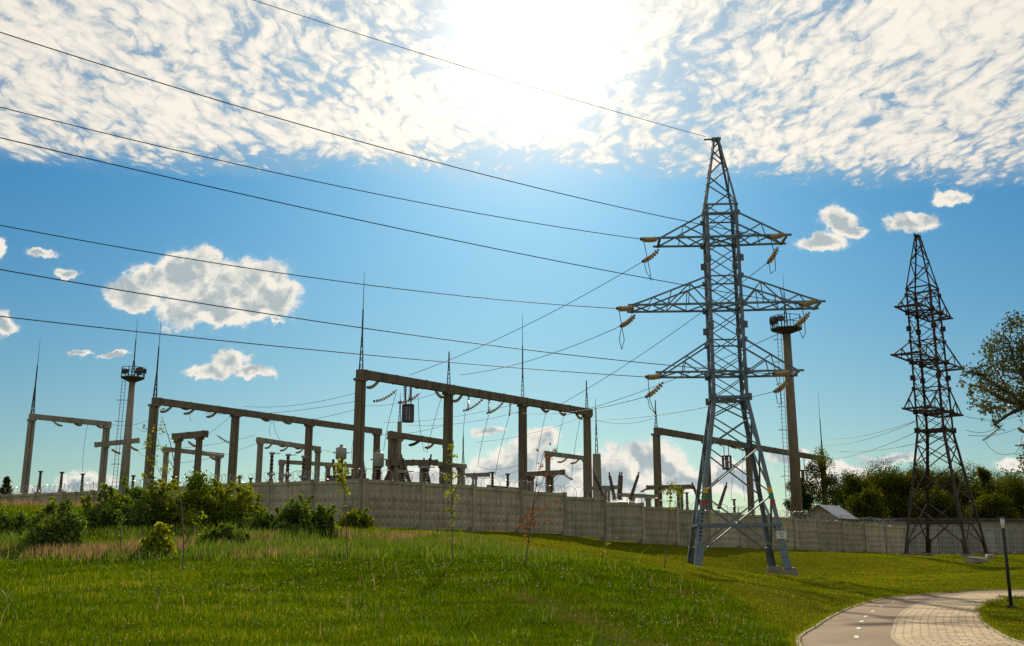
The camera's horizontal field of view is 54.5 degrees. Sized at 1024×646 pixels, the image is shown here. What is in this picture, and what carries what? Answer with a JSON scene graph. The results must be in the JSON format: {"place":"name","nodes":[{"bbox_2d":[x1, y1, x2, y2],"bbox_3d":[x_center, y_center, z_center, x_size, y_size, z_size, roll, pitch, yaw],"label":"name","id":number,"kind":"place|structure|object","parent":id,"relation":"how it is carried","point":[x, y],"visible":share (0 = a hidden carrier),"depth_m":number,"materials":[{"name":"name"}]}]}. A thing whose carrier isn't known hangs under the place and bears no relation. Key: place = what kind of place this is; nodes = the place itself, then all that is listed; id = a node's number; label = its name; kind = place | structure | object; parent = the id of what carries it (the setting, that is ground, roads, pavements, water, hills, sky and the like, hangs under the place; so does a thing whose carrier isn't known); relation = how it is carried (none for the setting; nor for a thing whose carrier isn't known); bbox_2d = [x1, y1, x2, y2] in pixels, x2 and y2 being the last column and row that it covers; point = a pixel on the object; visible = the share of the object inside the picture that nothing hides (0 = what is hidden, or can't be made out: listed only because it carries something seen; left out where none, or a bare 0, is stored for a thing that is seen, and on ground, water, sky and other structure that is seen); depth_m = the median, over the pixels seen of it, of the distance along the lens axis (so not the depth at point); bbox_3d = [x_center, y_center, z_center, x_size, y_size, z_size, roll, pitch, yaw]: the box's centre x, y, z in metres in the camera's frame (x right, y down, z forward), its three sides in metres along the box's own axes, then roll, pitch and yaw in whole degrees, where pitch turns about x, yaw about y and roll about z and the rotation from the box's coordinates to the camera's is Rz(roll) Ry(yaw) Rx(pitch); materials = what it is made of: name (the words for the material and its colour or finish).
{"place":"outdoors","nodes":[
{"label":"outdoors","id":0,"kind":"place"},
{"bbox_2d":[0,225,615,308],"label":"power line","id":1,"kind":"object","parent":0,"point":[286,273],"visible":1,"depth_m":46.43,"materials":[{"name":"metal"}]},
{"bbox_2d":[0,529,743,642],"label":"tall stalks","id":2,"kind":"object","parent":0,"point":[417,586],"visible":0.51,"depth_m":22.74,"materials":[{"name":"green plant"}]},
{"bbox_2d":[0,513,1023,645],"bbox_3d":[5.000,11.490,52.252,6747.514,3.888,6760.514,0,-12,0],"label":"ground","id":3,"kind":"structure","parent":0,"point":[767,597],"depth_m":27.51,"materials":[{"name":"green plant"}]},
{"bbox_2d":[0,476,14,494],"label":"broadleaf tree","id":4,"kind":"object","parent":3,"relation":"on","point":[7,481],"visible":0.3,"depth_m":94.70,"materials":[{"name":"green plant"}]},
{"bbox_2d":[0,508,39,535],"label":"bush","id":5,"kind":"object","parent":3,"relation":"on","point":[11,526],"visible":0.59,"depth_m":38.71,"materials":[{"name":"green plant"}]},
{"bbox_2d":[16,495,87,549],"bbox_3d":[-15.840,7.107,34.391,2.247,2.287,2.275,9,-15,-34],"label":"bush","id":6,"kind":"object","parent":3,"relation":"on","point":[65,526],"visible":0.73,"depth_m":33.99,"materials":[{"name":"green plant"}]},
{"bbox_2d":[20,345,111,493],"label":"busbar gantry","id":7,"kind":"object","parent":3,"relation":"on","point":[33,418],"visible":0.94,"depth_m":97.47,"materials":[{"name":"concrete"}]},
{"bbox_2d":[76,510,115,528],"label":"bush","id":8,"kind":"object","parent":3,"relation":"on","point":[92,522],"visible":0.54,"depth_m":40.60,"materials":[{"name":"green plant"}]},
{"bbox_2d":[80,493,133,518],"bbox_3d":[-17.503,8.079,42.236,2.584,1.764,2.780,-10,-16,39],"label":"bush","id":9,"kind":"object","parent":3,"relation":"on","point":[88,499],"visible":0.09,"depth_m":41.92,"materials":[{"name":"green plant"}]},
{"bbox_2d":[94,438,139,490],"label":"gantry","id":10,"kind":"object","parent":3,"relation":"on","point":[105,445],"visible":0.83,"depth_m":98.51,"materials":[{"name":"concrete"}]},
{"bbox_2d":[115,508,126,549],"bbox_3d":[-12.715,6.835,32.289,0.357,1.605,0.632,0,-12,0],"label":"sapling","id":11,"kind":"object","parent":3,"relation":"on","point":[122,520],"visible":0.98,"depth_m":32.33,"materials":[{"name":"green plant"}]},
{"bbox_2d":[78,476,174,527],"bbox_3d":[-16.282,7.733,42.261,3.766,2.397,3.559,-9,-16,36],"label":"bush","id":12,"kind":"object","parent":3,"relation":"on","point":[140,511],"visible":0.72,"depth_m":41.62,"materials":[{"name":"green plant"}]},
{"bbox_2d":[112,320,146,489],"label":"floodlight mast","id":13,"kind":"object","parent":3,"relation":"on","point":[126,449],"visible":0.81,"depth_m":112.12,"materials":[{"name":"concrete"}]},
{"bbox_2d":[137,521,177,555],"bbox_3d":[-11.497,7.090,32.227,1.251,1.304,1.311,0,-12,0],"label":"bush","id":14,"kind":"object","parent":3,"relation":"on","point":[159,539],"visible":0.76,"depth_m":32.04,"materials":[{"name":"green plant"}]},
{"bbox_2d":[141,404,206,571],"bbox_3d":[-9.038,4.451,26.689,2.009,4.597,0.778,0,-12,0],"label":"sapling","id":15,"kind":"object","parent":3,"relation":"on","point":[166,467],"visible":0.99,"depth_m":26.70,"materials":[{"name":"green plant"}]},
{"bbox_2d":[0,468,362,522],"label":"concrete fence","id":16,"kind":"object","parent":3,"relation":"on","point":[280,494],"visible":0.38,"depth_m":55.00,"materials":[{"name":"concrete"}]},
{"bbox_2d":[171,430,208,482],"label":"gantry","id":17,"kind":"object","parent":3,"relation":"on","point":[197,436],"visible":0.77,"depth_m":83.15,"materials":[{"name":"grey concrete"}]},
{"bbox_2d":[162,446,223,481],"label":"gantry","id":18,"kind":"object","parent":3,"relation":"on","point":[204,453],"visible":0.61,"depth_m":109.09,"materials":[{"name":"concrete"}]},
{"bbox_2d":[146,466,253,529],"bbox_3d":[-13.757,7.822,43.430,4.707,3.067,4.113,8,-15,-32],"label":"bush","id":19,"kind":"object","parent":3,"relation":"on","point":[198,501],"visible":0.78,"depth_m":42.55,"materials":[{"name":"green plant"}]},
{"bbox_2d":[198,523,251,545],"bbox_3d":[-10.514,7.790,36.212,2.070,1.062,1.958,0,-12,0],"label":"bush","id":20,"kind":"object","parent":3,"relation":"on","point":[228,532],"visible":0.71,"depth_m":35.73,"materials":[{"name":"green plant"}]},
{"bbox_2d":[209,475,268,527],"bbox_3d":[-12.187,8.100,44.242,2.760,2.638,2.902,-5,-13,20],"label":"bush","id":21,"kind":"object","parent":3,"relation":"on","point":[242,493],"visible":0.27,"depth_m":43.97,"materials":[{"name":"green plant"}]},
{"bbox_2d":[238,511,277,531],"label":"bush","id":22,"kind":"object","parent":3,"relation":"on","point":[260,518],"visible":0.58,"depth_m":41.71,"materials":[{"name":"green plant"}]},
{"bbox_2d":[143,315,381,487],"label":"busbar gantry","id":23,"kind":"object","parent":3,"relation":"on","point":[157,403],"visible":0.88,"depth_m":92.94,"materials":[{"name":"grey concrete"}]},
{"bbox_2d":[0,499,550,561],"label":"dry grass","id":24,"kind":"structure","parent":3,"relation":"on","point":[125,549],"depth_m":32.61,"materials":[{"name":"green plant"}]},
{"bbox_2d":[255,437,321,481],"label":"gantry","id":25,"kind":"object","parent":3,"relation":"on","point":[260,441],"visible":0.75,"depth_m":108.98,"materials":[{"name":"concrete"}]},
{"bbox_2d":[262,493,343,536],"bbox_3d":[-9.039,8.220,42.089,3.270,2.113,3.336,-6,-14,26],"label":"bush","id":26,"kind":"object","parent":3,"relation":"on","point":[300,514],"visible":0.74,"depth_m":41.51,"materials":[{"name":"green plant"}]},
{"bbox_2d":[278,459,351,481],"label":"gantry","id":27,"kind":"object","parent":3,"relation":"on","point":[282,463],"visible":0.34,"depth_m":116.23,"materials":[{"name":"concrete"}]},
{"bbox_2d":[0,514,646,567],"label":"weeds","id":28,"kind":"object","parent":3,"relation":"on","point":[360,542],"visible":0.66,"depth_m":34.48,"materials":[{"name":"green plant"}]},
{"bbox_2d":[333,444,348,479],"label":"instrument transformer","id":29,"kind":"object","parent":3,"relation":"on","point":[341,452],"visible":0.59,"depth_m":91.18,"materials":[{"name":"metal"}]},
{"bbox_2d":[333,458,350,562],"bbox_3d":[-5.054,5.614,29.437,0.573,3.271,0.752,0,-12,0],"label":"sapling","id":30,"kind":"object","parent":3,"relation":"on","point":[342,478],"visible":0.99,"depth_m":29.58,"materials":[{"name":"green plant"}]},
{"bbox_2d":[337,507,374,527],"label":"bush","id":31,"kind":"object","parent":3,"relation":"on","point":[355,518],"visible":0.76,"depth_m":47.13,"materials":[{"name":"green plant"}]},
{"bbox_2d":[370,450,386,479],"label":"instrument transformer","id":32,"kind":"object","parent":3,"relation":"on","point":[378,459],"visible":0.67,"depth_m":77.18,"materials":[{"name":"metal"}]},
{"bbox_2d":[1,541,777,645],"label":"clover flowers","id":33,"kind":"object","parent":3,"relation":"on","point":[370,596],"visible":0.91,"depth_m":20.44,"materials":[{"name":"white plant"}]},
{"bbox_2d":[0,516,795,645],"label":"weed tufts","id":34,"kind":"object","parent":3,"relation":"on","point":[599,640],"visible":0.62,"depth_m":19.23,"materials":[{"name":"green plant"}]},
{"bbox_2d":[397,393,401,480],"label":"lightning mast","id":35,"kind":"object","parent":3,"relation":"on","point":[399,429],"visible":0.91,"depth_m":107.84,"materials":[{"name":"concrete"}]},
{"bbox_2d":[0,502,801,645],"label":"meadow grass","id":36,"kind":"structure","parent":3,"relation":"on","point":[235,634],"depth_m":19.90,"materials":[{"name":"green plant"}]},
{"bbox_2d":[385,459,437,480],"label":"gantry","id":37,"kind":"object","parent":3,"relation":"on","point":[398,463],"visible":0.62,"depth_m":76.17,"materials":[{"name":"grey concrete"}]},
{"bbox_2d":[400,454,431,481],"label":"circuit breaker","id":38,"kind":"object","parent":3,"relation":"on","point":[407,476],"visible":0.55,"depth_m":73.36,"materials":[{"name":"ceramic"}]},
{"bbox_2d":[386,431,453,480],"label":"gantry","id":39,"kind":"object","parent":3,"relation":"on","point":[392,436],"visible":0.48,"depth_m":83.70,"materials":[{"name":"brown concrete"}]},
{"bbox_2d":[443,443,459,563],"bbox_3d":[-1.724,5.221,28.489,0.491,3.567,0.566,0,-12,0],"label":"sapling","id":40,"kind":"object","parent":3,"relation":"on","point":[450,487],"visible":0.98,"depth_m":28.57,"materials":[{"name":"green plant"}]},
{"bbox_2d":[438,461,466,484],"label":"gantry","id":41,"kind":"object","parent":3,"relation":"on","point":[460,468],"visible":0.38,"depth_m":86.67,"materials":[{"name":"concrete"}]},
{"bbox_2d":[352,272,592,537],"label":"busbar gantry","id":42,"kind":"object","parent":3,"relation":"on","point":[447,390],"visible":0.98,"depth_m":78.46,"materials":[{"name":"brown concrete"}]},
{"bbox_2d":[402,386,413,422],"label":"line trap","id":43,"kind":"object","parent":42,"relation":"hanging from","point":[409,408],"visible":0.98,"depth_m":75.16,"materials":[{"name":"grey metal"}]},
{"bbox_2d":[463,472,489,486],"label":"gantry","id":44,"kind":"object","parent":3,"relation":"on","point":[476,475],"visible":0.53,"depth_m":90.94,"materials":[{"name":"concrete"}]},
{"bbox_2d":[517,443,560,564],"bbox_3d":[0.771,5.238,28.607,1.280,3.632,0.735,0,-12,0],"label":"sapling","id":45,"kind":"object","parent":3,"relation":"on","point":[533,512],"visible":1,"depth_m":28.51,"materials":[{"name":"red plant"}]},
{"bbox_2d":[520,469,564,491],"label":"gantry","id":46,"kind":"object","parent":3,"relation":"on","point":[550,481],"visible":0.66,"depth_m":80.11,"materials":[{"name":"grey concrete"}]},
{"bbox_2d":[544,451,583,496],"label":"gantry","id":47,"kind":"object","parent":3,"relation":"on","point":[564,455],"visible":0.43,"depth_m":106.74,"materials":[{"name":"concrete"}]},
{"bbox_2d":[593,398,601,537],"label":"lightning mast","id":48,"kind":"object","parent":3,"relation":"on","point":[597,463],"visible":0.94,"depth_m":97.91,"materials":[{"name":"concrete"}]},
{"bbox_2d":[589,485,618,501],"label":"gantry","id":49,"kind":"object","parent":3,"relation":"on","point":[606,488],"visible":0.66,"depth_m":90.69,"materials":[{"name":"concrete"}]},
{"bbox_2d":[593,472,622,499],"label":"circuit breaker","id":50,"kind":"object","parent":3,"relation":"on","point":[611,486],"visible":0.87,"depth_m":86.87,"materials":[{"name":"ceramic"}]},
{"bbox_2d":[617,472,639,502],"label":"circuit breaker","id":51,"kind":"object","parent":3,"relation":"on","point":[634,486],"visible":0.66,"depth_m":90.80,"materials":[{"name":"ceramic"}]},
{"bbox_2d":[361,468,911,553],"bbox_3d":[13.981,14.228,70.598,59.730,4.972,0.834,11,-17,-42],"label":"concrete fence","id":52,"kind":"object","parent":3,"relation":"on","point":[404,504],"visible":0.91,"depth_m":62.20,"materials":[{"name":"concrete"}]},
{"bbox_2d":[622,493,657,541],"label":"gantry","id":53,"kind":"object","parent":3,"relation":"on","point":[645,496],"visible":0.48,"depth_m":97.83,"materials":[{"name":"concrete"}]},
{"bbox_2d":[646,484,693,509],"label":"gantry","id":54,"kind":"object","parent":3,"relation":"on","point":[655,487],"visible":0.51,"depth_m":94.63,"materials":[{"name":"grey concrete"}]},
{"bbox_2d":[659,482,684,567],"bbox_3d":[5.694,7.196,35.151,0.812,3.199,0.668,5,-13,-20],"label":"sapling","id":55,"kind":"object","parent":3,"relation":"on","point":[670,493],"visible":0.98,"depth_m":35.36,"materials":[{"name":"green plant"}]},
{"bbox_2d":[691,482,727,511],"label":"circuit breaker","id":56,"kind":"object","parent":3,"relation":"on","point":[722,495],"visible":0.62,"depth_m":90.66,"materials":[{"name":"ceramic"}]},
{"bbox_2d":[627,137,825,575],"bbox_3d":[12.703,1.638,59.045,11.502,26.916,5.736,-1,-13,5],"label":"lattice pylon","id":57,"kind":"object","parent":3,"relation":"on","point":[711,400],"visible":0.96,"depth_m":58.98,"materials":[{"name":"grey metal"}]},
{"bbox_2d":[254,0,705,136],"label":"earth wire","id":58,"kind":"object","parent":57,"relation":"attached to","point":[469,68],"visible":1,"depth_m":52.78,"materials":[{"name":"metal"}]},
{"bbox_2d":[619,311,635,349],"bbox_3d":[6.967,0.436,59.951,1.051,2.211,3.391,-1,-13,5],"label":"insulator string","id":59,"kind":"object","parent":57,"relation":"attached to","point":[627,322],"visible":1,"depth_m":60.98,"materials":[{"name":"beige ceramic"}]},
{"bbox_2d":[640,237,657,242],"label":"insulator string","id":60,"kind":"object","parent":57,"relation":"attached to","point":[649,239],"visible":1,"depth_m":58.62,"materials":[{"name":"beige ceramic"}]},
{"bbox_2d":[0,107,638,238],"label":"power line","id":61,"kind":"object","parent":60,"relation":"attached to","point":[299,177],"visible":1,"depth_m":46.87,"materials":[{"name":"metal"}]},
{"bbox_2d":[642,243,658,280],"bbox_3d":[8.542,-3.695,60.862,1.069,2.064,3.379,-1,-13,5],"label":"insulator string","id":62,"kind":"object","parent":57,"relation":"attached to","point":[648,258],"visible":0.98,"depth_m":61.88,"materials":[{"name":"beige ceramic"}]},
{"bbox_2d":[410,262,641,374],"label":"service line","id":63,"kind":"object","parent":62,"relation":"attached to","point":[531,322],"visible":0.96,"depth_m":67.91,"materials":[{"name":"metal"}]},
{"bbox_2d":[645,373,660,379],"bbox_3d":[8.085,3.069,56.972,0.340,0.512,1.557,-11,-17,42],"label":"insulator string","id":64,"kind":"object","parent":57,"relation":"attached to","point":[653,376],"visible":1,"depth_m":56.83,"materials":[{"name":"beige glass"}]},
{"bbox_2d":[0,316,644,376],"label":"power line","id":65,"kind":"object","parent":64,"relation":"attached to","point":[303,348],"visible":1,"depth_m":45.38,"materials":[{"name":"metal"}]},
{"bbox_2d":[645,380,662,412],"bbox_3d":[8.534,4.349,59.084,1.081,1.943,3.369,-1,-13,4],"label":"insulator string","id":66,"kind":"object","parent":57,"relation":"attached to","point":[650,393],"visible":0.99,"depth_m":60.06,"materials":[{"name":"orange glass"}]},
{"bbox_2d":[767,241,778,273],"bbox_3d":[15.816,-4.020,59.911,0.693,1.557,3.437,-2,-13,10],"label":"insulator string","id":67,"kind":"object","parent":57,"relation":"attached to","point":[772,257],"visible":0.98,"depth_m":60.88,"materials":[{"name":"orange glass"}]},
{"bbox_2d":[545,263,766,412],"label":"service line","id":68,"kind":"object","parent":67,"relation":"attached to","point":[657,343],"visible":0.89,"depth_m":72.57,"materials":[{"name":"metal"}]},
{"bbox_2d":[767,232,783,239],"bbox_3d":[15.360,-5.064,57.968,1.494,0.622,0.340,10,-16,-37],"label":"insulator string","id":69,"kind":"object","parent":57,"relation":"attached to","point":[775,236],"visible":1,"depth_m":57.83,"materials":[{"name":"beige glass"}]},
{"bbox_2d":[0,32,767,236],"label":"power line","id":70,"kind":"object","parent":69,"relation":"attached to","point":[350,138],"visible":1,"depth_m":43.37,"materials":[{"name":"metal"}]},
{"bbox_2d":[772,370,789,376],"bbox_3d":[15.205,2.839,56.215,1.509,0.523,0.340,9,-16,-36],"label":"insulator string","id":71,"kind":"object","parent":57,"relation":"attached to","point":[780,373],"visible":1,"depth_m":56.07,"materials":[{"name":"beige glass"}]},
{"bbox_2d":[0,269,771,373],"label":"power line","id":72,"kind":"object","parent":71,"relation":"attached to","point":[355,326],"visible":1,"depth_m":42.05,"materials":[{"name":"metal"}]},
{"bbox_2d":[799,299,814,306],"bbox_3d":[16.935,-1.129,57.096,1.506,0.614,0.340,9,-16,-37],"label":"insulator string","id":73,"kind":"object","parent":57,"relation":"attached to","point":[811,302],"visible":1,"depth_m":56.98,"materials":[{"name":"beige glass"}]},
{"bbox_2d":[0,137,798,304],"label":"power line","id":74,"kind":"object","parent":73,"relation":"attached to","point":[367,221],"visible":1,"depth_m":42.15,"materials":[{"name":"metal"}]},
{"bbox_2d":[651,396,827,548],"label":"busbar gantry","id":75,"kind":"object","parent":3,"relation":"on","point":[657,433],"visible":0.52,"depth_m":108.50,"materials":[{"name":"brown concrete"}]},
{"bbox_2d":[769,281,802,518],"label":"floodlight mast","id":76,"kind":"object","parent":3,"relation":"on","point":[796,504],"visible":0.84,"depth_m":103.97,"materials":[{"name":"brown concrete"}]},
{"bbox_2d":[782,476,813,516],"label":"broadleaf tree","id":77,"kind":"object","parent":3,"relation":"on","point":[807,501],"visible":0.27,"depth_m":123.84,"materials":[{"name":"green plant"}]},
{"bbox_2d":[803,446,846,512],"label":"broadleaf tree","id":78,"kind":"object","parent":3,"relation":"on","point":[828,482],"visible":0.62,"depth_m":126.11,"materials":[{"name":"green plant"}]},
{"bbox_2d":[803,504,857,522],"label":"shed","id":79,"kind":"structure","parent":3,"relation":"on","point":[835,511],"depth_m":110.20,"materials":[{"name":"grey metal"}]},
{"bbox_2d":[829,468,880,513],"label":"broadleaf tree","id":80,"kind":"object","parent":3,"relation":"on","point":[849,487],"visible":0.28,"depth_m":137.20,"materials":[{"name":"green plant"}]},
{"bbox_2d":[839,483,891,517],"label":"broadleaf tree","id":81,"kind":"object","parent":3,"relation":"on","point":[870,506],"visible":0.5,"depth_m":125.14,"materials":[{"name":"green plant"}]},
{"bbox_2d":[852,456,918,517],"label":"broadleaf tree","id":82,"kind":"object","parent":3,"relation":"on","point":[890,484],"visible":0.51,"depth_m":134.91,"materials":[{"name":"green plant"}]},
{"bbox_2d":[783,586,1023,645],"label":"edge grass","id":83,"kind":"structure","parent":3,"relation":"on","point":[983,614],"depth_m":23.14,"materials":[{"name":"green plant"}]},
{"bbox_2d":[795,589,1023,645],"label":"kerb","id":84,"kind":"structure","parent":3,"relation":"on","point":[818,623],"depth_m":25.71,"materials":[{"name":"concrete"}]},
{"bbox_2d":[897,462,941,517],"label":"broadleaf tree","id":85,"kind":"object","parent":3,"relation":"on","point":[916,479],"visible":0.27,"depth_m":133.62,"materials":[{"name":"green plant"}]},
{"bbox_2d":[899,486,968,517],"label":"broadleaf tree","id":86,"kind":"object","parent":3,"relation":"on","point":[939,503],"visible":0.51,"depth_m":124.78,"materials":[{"name":"green plant"}]},
{"bbox_2d":[854,517,1023,530],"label":"garage row","id":87,"kind":"object","parent":3,"relation":"on","point":[996,523],"visible":0.03,"depth_m":122.09,"materials":[{"name":"grey concrete"}]},
{"bbox_2d":[890,233,992,556],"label":"lattice pylon","id":88,"kind":"object","parent":3,"relation":"on","point":[925,412],"visible":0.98,"depth_m":79.34,"materials":[{"name":"brown metal"}]},
{"bbox_2d":[890,592,1007,645],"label":"kerb","id":89,"kind":"structure","parent":3,"relation":"on","point":[893,630],"depth_m":20.80,"materials":[{"name":"concrete"}]},
{"bbox_2d":[931,465,971,517],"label":"broadleaf tree","id":90,"kind":"object","parent":3,"relation":"on","point":[946,477],"visible":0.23,"depth_m":139.23,"materials":[{"name":"green plant"}]},
{"bbox_2d":[894,592,1023,645],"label":"footpath","id":91,"kind":"structure","parent":3,"relation":"on","point":[949,621],"depth_m":19.84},
{"bbox_2d":[906,526,1023,554],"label":"concrete fence","id":92,"kind":"object","parent":3,"relation":"on","point":[944,541],"visible":0.77,"depth_m":95.17,"materials":[{"name":"grey concrete"}]},
{"bbox_2d":[942,458,996,505],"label":"broadleaf tree","id":93,"kind":"object","parent":3,"relation":"on","point":[972,480],"visible":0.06,"depth_m":149.96,"materials":[{"name":"green plant"}]},
{"bbox_2d":[965,556,988,562],"bbox_3d":[30.027,15.347,64.213,1.472,0.572,0.682,4,-13,-17],"label":"concrete rubble","id":94,"kind":"object","parent":3,"relation":"on","point":[969,559],"visible":0.78,"depth_m":63.92,"materials":[{"name":"grey concrete"}]},
{"bbox_2d":[967,464,996,503],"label":"broadleaf tree","id":95,"kind":"object","parent":3,"relation":"on","point":[985,475],"visible":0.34,"depth_m":137.89,"materials":[{"name":"green plant"}]},
{"bbox_2d":[956,310,1023,475],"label":"willow tree","id":96,"kind":"object","parent":3,"relation":"on","point":[1006,394],"visible":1,"depth_m":47.31,"materials":[{"name":"green plant"}]},
{"bbox_2d":[961,489,1023,524],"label":"broadleaf tree","id":97,"kind":"object","parent":3,"relation":"on","point":[991,506],"visible":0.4,"depth_m":126.95,"materials":[{"name":"green plant"}]},
{"bbox_2d":[977,596,1023,643],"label":"kerb","id":98,"kind":"structure","parent":3,"relation":"on","point":[1007,637],"depth_m":18.73,"materials":[{"name":"concrete"}]},
{"bbox_2d":[996,516,1016,607],"bbox_3d":[13.149,6.433,26.434,0.276,2.562,0.280,0,-12,0],"label":"garden lamp","id":99,"kind":"object","parent":3,"relation":"on","point":[1002,522],"visible":0.93,"depth_m":26.42,"materials":[{"name":"black metal"}]},
{"bbox_2d":[992,468,1023,517],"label":"broadleaf tree","id":100,"kind":"object","parent":3,"relation":"on","point":[1016,493],"visible":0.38,"depth_m":141.69,"materials":[{"name":"green plant"}]},
{"bbox_2d":[0,0,1023,516],"label":"sky","id":101,"kind":"structure","parent":0,"point":[851,129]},
{"bbox_2d":[801,590,1023,645],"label":"bicycle path","id":102,"kind":"structure","parent":0,"point":[875,629],"depth_m":20.16,"materials":[{"name":"grey asphalt"}]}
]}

